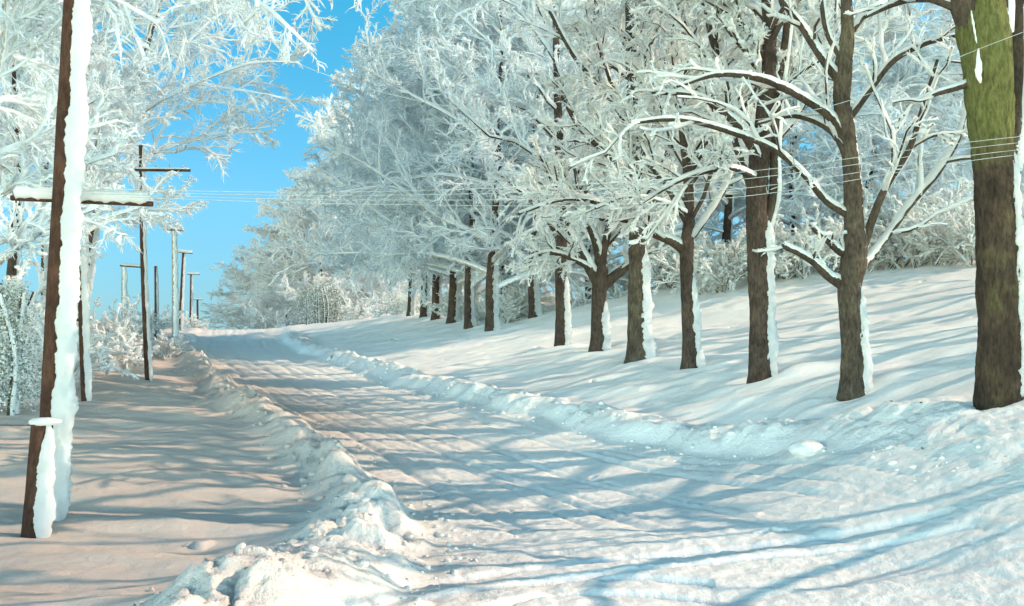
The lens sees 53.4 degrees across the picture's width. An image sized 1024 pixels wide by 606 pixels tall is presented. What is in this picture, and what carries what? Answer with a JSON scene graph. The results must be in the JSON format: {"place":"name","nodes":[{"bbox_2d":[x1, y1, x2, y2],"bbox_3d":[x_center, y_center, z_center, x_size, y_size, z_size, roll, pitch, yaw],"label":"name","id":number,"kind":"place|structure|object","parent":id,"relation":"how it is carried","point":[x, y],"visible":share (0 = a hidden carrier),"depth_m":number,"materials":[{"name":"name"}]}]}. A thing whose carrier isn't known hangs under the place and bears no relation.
{"place":"outdoors","nodes":[
{"label":"outdoors","id":0,"kind":"place"},
{"bbox_2d":[0,0,972,329],"label":"sky","id":1,"kind":"structure","parent":0,"point":[213,232],"materials":[{"name":"blue"}]},
{"bbox_2d":[0,256,1023,605],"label":"snow field","id":2,"kind":"structure","parent":0,"point":[174,474],"depth_m":23.55,"materials":[{"name":"white snow"}]},
{"bbox_2d":[0,275,42,415],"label":"evergreen bush","id":3,"kind":"object","parent":2,"relation":"on","point":[15,360],"visible":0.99,"depth_m":23.30,"materials":[{"name":"plant"}]},
{"bbox_2d":[21,417,61,537],"bbox_3d":[-6.616,2.525,14.296,0.537,1.831,0.354,0,-3,0],"label":"fence post","id":4,"kind":"object","parent":2,"relation":"on","point":[39,514],"visible":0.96,"depth_m":14.19,"materials":[{"name":"brown wood"}]},
{"bbox_2d":[0,425,30,425],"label":"wire","id":5,"kind":"object","parent":4,"relation":"attached to","point":[15,425],"visible":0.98,"depth_m":14.27,"materials":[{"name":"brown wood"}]},
{"bbox_2d":[3,258,94,345],"bbox_3d":[-19.038,0.231,37.463,6.669,3.964,5.602,2,-3,-38],"label":"frosted bush","id":6,"kind":"object","parent":2,"relation":"on","point":[42,289],"visible":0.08,"depth_m":38.82,"materials":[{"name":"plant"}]},
{"bbox_2d":[0,0,151,284],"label":"frosted tree","id":7,"kind":"object","parent":2,"relation":"on","point":[14,89],"visible":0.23,"depth_m":37.87,"materials":[{"name":"white plant"}]},
{"bbox_2d":[11,308,141,395],"bbox_3d":[-12.275,1.343,27.269,4.168,2.478,3.501,1,-3,-28],"label":"frosted bush","id":8,"kind":"object","parent":2,"relation":"on","point":[102,366],"visible":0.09,"depth_m":27.08,"materials":[{"name":"white plant"}]},
{"bbox_2d":[0,2,152,296],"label":"frosted tree","id":9,"kind":"object","parent":2,"relation":"on","point":[44,263],"visible":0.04,"depth_m":55.82,"materials":[{"name":"white plant"}]},
{"bbox_2d":[23,295,133,373],"bbox_3d":[-13.822,1.086,31.475,3.851,2.725,4.585,0,-3,-7],"label":"frosted bush","id":10,"kind":"object","parent":2,"relation":"on","point":[121,354],"visible":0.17,"depth_m":30.91,"materials":[{"name":"white plant"}]},
{"bbox_2d":[10,0,153,520],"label":"utility pole","id":11,"kind":"object","parent":2,"relation":"on","point":[66,195],"visible":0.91,"depth_m":15.26,"materials":[{"name":"brown wood"}]},
{"bbox_2d":[30,136,1022,191],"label":"wire","id":12,"kind":"object","parent":11,"relation":"attached to","point":[573,184],"visible":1,"depth_m":15.49,"materials":[{"name":"black metal"}]},
{"bbox_2d":[88,142,1023,195],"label":"wire","id":13,"kind":"object","parent":11,"relation":"attached to","point":[545,191],"visible":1,"depth_m":15.45,"materials":[{"name":"black metal"}]},
{"bbox_2d":[108,149,1023,199],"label":"wire","id":14,"kind":"object","parent":11,"relation":"attached to","point":[596,197],"visible":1,"depth_m":15.50,"materials":[{"name":"black metal"}]},
{"bbox_2d":[133,154,1023,205],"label":"wire","id":15,"kind":"object","parent":11,"relation":"attached to","point":[572,205],"visible":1,"depth_m":15.47,"materials":[{"name":"black metal"}]},
{"bbox_2d":[191,0,1022,124],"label":"wire","id":16,"kind":"object","parent":11,"relation":"attached to","point":[599,122],"visible":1,"depth_m":16.18,"materials":[{"name":"black metal"}]},
{"bbox_2d":[78,210,91,400],"bbox_3d":[-10.976,-0.002,25.982,0.595,5.302,0.263,0,-3,0],"label":"utility pole","id":17,"kind":"object","parent":2,"relation":"on","point":[84,353],"visible":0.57,"depth_m":25.92,"materials":[{"name":"brown wood"}]},
{"bbox_2d":[0,0,208,328],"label":"frosted tree","id":18,"kind":"object","parent":2,"relation":"on","point":[135,69],"visible":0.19,"depth_m":43.72,"materials":[{"name":"white plant"}]},
{"bbox_2d":[78,295,151,347],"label":"frosted bush","id":19,"kind":"object","parent":2,"relation":"on","point":[134,327],"visible":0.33,"depth_m":43.57,"materials":[{"name":"white plant"}]},
{"bbox_2d":[79,326,159,369],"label":"frosted bush","id":20,"kind":"object","parent":2,"relation":"on","point":[136,359],"visible":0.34,"depth_m":36.11,"materials":[{"name":"white plant"}]},
{"bbox_2d":[120,263,139,317],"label":"utility pole","id":21,"kind":"object","parent":2,"relation":"on","point":[124,279],"visible":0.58,"depth_m":66.01,"materials":[{"name":"white wood"}]},
{"bbox_2d":[99,294,181,335],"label":"frosted bush","id":22,"kind":"object","parent":2,"relation":"on","point":[154,326],"visible":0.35,"depth_m":59.81,"materials":[{"name":"white plant"}]},
{"bbox_2d":[154,266,158,338],"bbox_3d":[-21.661,0.054,62.061,0.384,4.626,0.246,0,-3,0],"label":"utility pole","id":23,"kind":"object","parent":2,"relation":"on","point":[156,295],"visible":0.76,"depth_m":62.02,"materials":[{"name":"brown wood"}]},
{"bbox_2d":[134,145,190,380],"bbox_3d":[-11.024,-1.204,32.065,1.751,7.598,0.272,0,-3,0],"label":"utility pole","id":24,"kind":"object","parent":2,"relation":"on","point":[147,343],"visible":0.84,"depth_m":32.00,"materials":[{"name":"brown wood"}]},
{"bbox_2d":[0,0,329,306],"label":"frosted tree","id":25,"kind":"object","parent":2,"relation":"on","point":[180,46],"visible":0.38,"depth_m":47.51,"materials":[{"name":"white plant"}]},
{"bbox_2d":[150,304,184,334],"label":"frosted bush","id":26,"kind":"object","parent":2,"relation":"on","point":[167,315],"visible":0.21,"depth_m":79.71,"materials":[{"name":"white plant"}]},
{"bbox_2d":[152,329,195,358],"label":"frosted bush","id":27,"kind":"object","parent":2,"relation":"on","point":[175,348],"visible":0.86,"depth_m":45.70,"materials":[{"name":"white plant"}]},
{"bbox_2d":[0,0,367,275],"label":"frosted tree","id":28,"kind":"object","parent":2,"relation":"on","point":[28,232],"visible":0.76,"depth_m":22.76,"materials":[{"name":"white plant"}]},
{"bbox_2d":[178,249,192,328],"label":"utility pole","id":29,"kind":"object","parent":2,"relation":"on","point":[182,288],"visible":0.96,"depth_m":88.06,"materials":[{"name":"white wood"}]},
{"bbox_2d":[187,272,199,327],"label":"utility pole","id":30,"kind":"object","parent":2,"relation":"on","point":[191,274],"visible":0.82,"depth_m":112.05,"materials":[{"name":"white wood"}]},
{"bbox_2d":[193,298,202,318],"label":"utility pole","id":31,"kind":"object","parent":2,"relation":"on","point":[197,307],"visible":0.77,"depth_m":140.02,"materials":[{"name":"white wood"}]},
{"bbox_2d":[198,254,308,329],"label":"frosted tree","id":32,"kind":"object","parent":2,"relation":"on","point":[223,314],"visible":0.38,"depth_m":127.63,"materials":[{"name":"white plant"}]},
{"bbox_2d":[237,306,294,329],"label":"frosted bush","id":33,"kind":"object","parent":2,"relation":"on","point":[260,321],"visible":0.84,"depth_m":115.80,"materials":[{"name":"white plant"}]},
{"bbox_2d":[225,213,364,328],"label":"frosted tree","id":34,"kind":"object","parent":2,"relation":"on","point":[259,303],"visible":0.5,"depth_m":120.99,"materials":[{"name":"white plant"}]},
{"bbox_2d":[156,328,435,517],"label":"snow bank","id":35,"kind":"structure","parent":2,"relation":"on","point":[336,470],"depth_m":20.72,"materials":[{"name":"white snow"}]},
{"bbox_2d":[167,226,184,337],"bbox_3d":[-19.971,-1.122,60.099,1.210,6.836,0.367,0,-3,0],"label":"utility pole","id":36,"kind":"object","parent":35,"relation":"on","point":[175,307],"visible":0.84,"depth_m":60.00,"materials":[{"name":"white wood"}]},
{"bbox_2d":[183,311,208,328],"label":"frosted bush","id":37,"kind":"object","parent":35,"relation":"on","point":[195,322],"visible":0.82,"depth_m":103.41,"materials":[{"name":"white plant"}]},
{"bbox_2d":[241,163,399,322],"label":"frosted tree","id":38,"kind":"object","parent":2,"relation":"on","point":[280,213],"visible":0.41,"depth_m":119.70,"materials":[{"name":"white plant"}]},
{"bbox_2d":[284,100,406,315],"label":"frosted tree","id":39,"kind":"object","parent":2,"relation":"on","point":[321,155],"visible":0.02,"depth_m":125.56,"materials":[{"name":"white plant"}]},
{"bbox_2d":[338,291,374,320],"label":"frosted bush","id":40,"kind":"object","parent":2,"relation":"on","point":[357,312],"visible":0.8,"depth_m":105.28,"materials":[{"name":"white plant"}]},
{"bbox_2d":[266,68,486,313],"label":"frosted tree","id":41,"kind":"object","parent":2,"relation":"on","point":[324,118],"visible":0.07,"depth_m":118.66,"materials":[{"name":"white plant"}]},
{"bbox_2d":[305,76,448,315],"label":"frosted tree","id":42,"kind":"object","parent":2,"relation":"on","point":[411,308],"visible":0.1,"depth_m":79.00,"materials":[{"name":"white plant"}]},
{"bbox_2d":[365,285,398,317],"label":"frosted bush","id":43,"kind":"object","parent":2,"relation":"on","point":[377,302],"visible":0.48,"depth_m":99.31,"materials":[{"name":"white plant"}]},
{"bbox_2d":[372,285,420,316],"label":"frosted bush","id":44,"kind":"object","parent":2,"relation":"on","point":[393,309],"visible":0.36,"depth_m":91.41,"materials":[{"name":"white plant"}]},
{"bbox_2d":[328,5,466,317],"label":"frosted tree","id":45,"kind":"object","parent":2,"relation":"on","point":[424,311],"visible":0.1,"depth_m":74.12,"materials":[{"name":"white plant"}]},
{"bbox_2d":[282,8,541,320],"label":"frosted tree","id":46,"kind":"object","parent":2,"relation":"on","point":[439,281],"visible":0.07,"depth_m":69.64,"materials":[{"name":"white plant"}]},
{"bbox_2d":[392,285,444,313],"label":"frosted bush","id":47,"kind":"object","parent":2,"relation":"on","point":[403,302],"visible":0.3,"depth_m":83.81,"materials":[{"name":"white plant"}]},
{"bbox_2d":[300,0,578,323],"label":"frosted tree","id":48,"kind":"object","parent":2,"relation":"on","point":[454,315],"visible":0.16,"depth_m":62.02,"materials":[{"name":"white plant"}]},
{"bbox_2d":[419,290,463,315],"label":"frosted bush","id":49,"kind":"object","parent":2,"relation":"on","point":[427,303],"visible":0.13,"depth_m":72.83,"materials":[{"name":"white plant"}]},
{"bbox_2d":[429,292,480,318],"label":"frosted bush","id":50,"kind":"object","parent":2,"relation":"on","point":[442,306],"visible":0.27,"depth_m":65.66,"materials":[{"name":"white plant"}]},
{"bbox_2d":[325,0,599,328],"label":"frosted tree","id":51,"kind":"object","parent":2,"relation":"on","point":[471,282],"visible":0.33,"depth_m":56.96,"materials":[{"name":"white plant"}]},
{"bbox_2d":[360,9,584,308],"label":"frosted tree","id":52,"kind":"object","parent":2,"relation":"on","point":[480,288],"depth_m":71.21,"materials":[{"name":"white plant"}]},
{"bbox_2d":[459,290,485,322],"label":"frosted bush","id":53,"kind":"object","parent":2,"relation":"on","point":[480,313],"visible":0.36,"depth_m":61.74,"materials":[{"name":"white plant"}]},
{"bbox_2d":[310,0,659,331],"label":"frosted tree","id":54,"kind":"object","parent":2,"relation":"on","point":[435,20],"visible":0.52,"depth_m":52.74,"materials":[{"name":"white plant"}]},
{"bbox_2d":[372,0,620,304],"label":"frosted tree","id":55,"kind":"object","parent":2,"relation":"on","point":[466,223],"visible":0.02,"depth_m":64.02,"materials":[{"name":"white plant"}]},
{"bbox_2d":[483,290,528,323],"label":"frosted bush","id":56,"kind":"object","parent":2,"relation":"on","point":[508,312],"visible":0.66,"depth_m":56.84,"materials":[{"name":"white plant"}]},
{"bbox_2d":[481,272,554,304],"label":"frosted bush","id":57,"kind":"object","parent":2,"relation":"on","point":[546,299],"visible":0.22,"depth_m":65.64,"materials":[{"name":"white plant"}]},
{"bbox_2d":[499,286,555,316],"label":"frosted bush","id":58,"kind":"object","parent":2,"relation":"on","point":[511,295],"visible":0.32,"depth_m":57.62,"materials":[{"name":"white plant"}]},
{"bbox_2d":[380,0,682,318],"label":"frosted tree","id":59,"kind":"object","parent":2,"relation":"on","point":[534,303],"visible":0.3,"depth_m":54.00,"materials":[{"name":"white plant"}]},
{"bbox_2d":[424,0,694,346],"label":"maple tree","id":60,"kind":"object","parent":2,"relation":"on","point":[553,63],"visible":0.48,"depth_m":41.19,"materials":[{"name":"white plant"}]},
{"bbox_2d":[439,3,739,300],"bbox_3d":[4.263,-9.438,60.260,19.311,19.081,19.231,-1,-3,29],"label":"frosted tree","id":61,"kind":"object","parent":2,"relation":"on","point":[522,155],"visible":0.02,"depth_m":57.69,"materials":[{"name":"white plant"}]},
{"bbox_2d":[503,114,698,351],"bbox_3d":[3.376,-2.527,37.589,7.362,9.295,4.979,0,-3,0],"label":"maple tree","id":62,"kind":"object","parent":2,"relation":"on","point":[601,278],"visible":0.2,"depth_m":36.84,"materials":[{"name":"white plant"}]},
{"bbox_2d":[578,253,628,295],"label":"frosted bush","id":63,"kind":"object","parent":2,"relation":"on","point":[612,287],"visible":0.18,"depth_m":59.78,"materials":[{"name":"white plant"}]},
{"bbox_2d":[496,0,717,363],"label":"maple tree","id":64,"kind":"object","parent":2,"relation":"on","point":[641,343],"visible":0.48,"depth_m":32.74,"materials":[{"name":"white plant"}]},
{"bbox_2d":[282,324,1023,469],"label":"snow bank","id":65,"kind":"structure","parent":2,"relation":"on","point":[959,423],"depth_m":18.75,"materials":[{"name":"white snow"}]},
{"bbox_2d":[279,282,351,324],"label":"evergreen thicket","id":66,"kind":"object","parent":65,"relation":"on","point":[325,292],"visible":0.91,"depth_m":107.17,"materials":[{"name":"plant"}]},
{"bbox_2d":[787,440,825,456],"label":"snow clump","id":67,"kind":"object","parent":65,"relation":"on","point":[802,448],"visible":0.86,"depth_m":17.50,"materials":[{"name":"white snow"}]},
{"bbox_2d":[844,0,1023,409],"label":"maple tree","id":68,"kind":"object","parent":65,"relation":"on","point":[991,84],"visible":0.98,"depth_m":16.84,"materials":[{"name":"green plant"}]},
{"bbox_2d":[537,0,783,369],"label":"maple tree","id":69,"kind":"object","parent":2,"relation":"on","point":[687,159],"visible":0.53,"depth_m":29.00,"materials":[{"name":"white plant"}]},
{"bbox_2d":[528,2,831,285],"bbox_3d":[10.409,-10.510,60.640,18.774,19.458,18.624,1,-3,-17],"label":"frosted tree","id":70,"kind":"object","parent":2,"relation":"on","point":[739,205],"visible":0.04,"depth_m":60.78,"materials":[{"name":"white plant"}]},
{"bbox_2d":[650,236,727,288],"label":"frosted bush","id":71,"kind":"object","parent":2,"relation":"on","point":[657,276],"visible":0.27,"depth_m":55.52,"materials":[{"name":"white plant"}]},
{"bbox_2d":[650,228,791,295],"bbox_3d":[9.881,-1.972,50.281,7.343,3.415,5.277,0,-3,0],"label":"frosted bush","id":72,"kind":"object","parent":2,"relation":"on","point":[719,273],"visible":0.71,"depth_m":49.33,"materials":[{"name":"white plant"}]},
{"bbox_2d":[612,0,841,246],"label":"frosted tree","id":73,"kind":"object","parent":2,"relation":"on","point":[730,214],"visible":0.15,"depth_m":56.40,"materials":[{"name":"white plant"}]},
{"bbox_2d":[694,207,807,277],"bbox_3d":[12.491,-2.981,53.474,8.077,3.756,5.804,-3,-4,45],"label":"frosted bush","id":74,"kind":"object","parent":2,"relation":"on","point":[778,236],"visible":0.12,"depth_m":52.56,"materials":[{"name":"white plant"}]},
{"bbox_2d":[609,0,930,383],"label":"maple tree","id":75,"kind":"object","parent":2,"relation":"on","point":[754,39],"visible":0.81,"depth_m":24.91,"materials":[{"name":"white plant"}]},
{"bbox_2d":[742,214,843,278],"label":"frosted bush","id":76,"kind":"object","parent":2,"relation":"on","point":[791,265],"visible":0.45,"depth_m":49.13,"materials":[{"name":"white plant"}]},
{"bbox_2d":[569,0,1023,401],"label":"maple tree","id":77,"kind":"object","parent":2,"relation":"on","point":[850,246],"visible":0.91,"depth_m":21.11,"materials":[{"name":"brown plant"}]},
{"bbox_2d":[664,0,972,246],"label":"frosted tree","id":78,"kind":"object","parent":2,"relation":"on","point":[893,114],"visible":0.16,"depth_m":56.30,"materials":[{"name":"white plant"}]},
{"bbox_2d":[786,202,887,272],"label":"frosted bush","id":79,"kind":"object","parent":2,"relation":"on","point":[832,224],"visible":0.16,"depth_m":50.33,"materials":[{"name":"white plant"}]},
{"bbox_2d":[723,0,972,217],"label":"frosted tree","id":80,"kind":"object","parent":2,"relation":"on","point":[916,78],"visible":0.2,"depth_m":58.56,"materials":[{"name":"white plant"}]},
{"bbox_2d":[802,187,943,259],"bbox_3d":[18.567,-3.937,54.807,6.350,5.419,7.740,0,-3,-10],"label":"frosted bush","id":81,"kind":"object","parent":2,"relation":"on","point":[867,195],"visible":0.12,"depth_m":53.25,"materials":[{"name":"white plant"}]},
{"bbox_2d":[838,177,972,258],"bbox_3d":[21.773,-4.386,55.389,10.280,4.780,7.387,1,-3,-11],"label":"frosted bush","id":82,"kind":"object","parent":2,"relation":"on","point":[936,202],"visible":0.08,"depth_m":53.81,"materials":[{"name":"white plant"}]},
{"bbox_2d":[864,195,957,272],"bbox_3d":[19.380,-3.103,50.285,4.989,4.258,6.082,-1,-3,22],"label":"frosted bush","id":83,"kind":"object","parent":2,"relation":"on","point":[903,244],"visible":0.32,"depth_m":49.62,"materials":[{"name":"white plant"}]},
{"bbox_2d":[818,0,1023,216],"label":"frosted tree","id":84,"kind":"object","parent":2,"relation":"on","point":[887,151],"visible":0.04,"depth_m":61.26,"materials":[{"name":"white plant"}]},
{"bbox_2d":[904,196,975,266],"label":"frosted bush","id":85,"kind":"object","parent":2,"relation":"on","point":[967,237],"visible":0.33,"depth_m":47.25,"materials":[{"name":"white plant"}]},
{"bbox_2d":[860,6,1023,221],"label":"frosted tree","id":86,"kind":"object","parent":2,"relation":"on","point":[953,117],"visible":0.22,"depth_m":57.94,"materials":[{"name":"white plant"}]},
{"bbox_2d":[928,52,962,77],"bbox_3d":[19.311,-7.460,32.286,10.475,14.557,10.106,-2,-3,38],"label":"maple tree","id":87,"kind":"object","parent":2,"relation":"on","point":[944,74],"visible":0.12,"depth_m":31.33,"materials":[{"name":"white plant"}]},
{"bbox_2d":[932,63,962,84],"bbox_3d":[21.337,-8.214,36.759,10.106,14.557,10.475,1,-3,-26],"label":"maple tree","id":88,"kind":"object","parent":2,"relation":"on","point":[954,78],"visible":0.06,"depth_m":37.22,"materials":[{"name":"white plant"}]},
{"bbox_2d":[872,197,1023,266],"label":"frosted bush","id":89,"kind":"object","parent":2,"relation":"on","point":[936,230],"visible":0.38,"depth_m":48.45,"materials":[{"name":"white plant"}]},
{"bbox_2d":[190,327,1023,605],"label":"road","id":90,"kind":"structure","parent":0,"point":[550,510],"depth_m":14.55,"materials":[{"name":"white snow"}]},
{"bbox_2d":[125,483,468,605],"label":"snow heap","id":91,"kind":"object","parent":90,"relation":"on","point":[349,548],"visible":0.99,"depth_m":10.20,"materials":[{"name":"white snow"}]}
]}

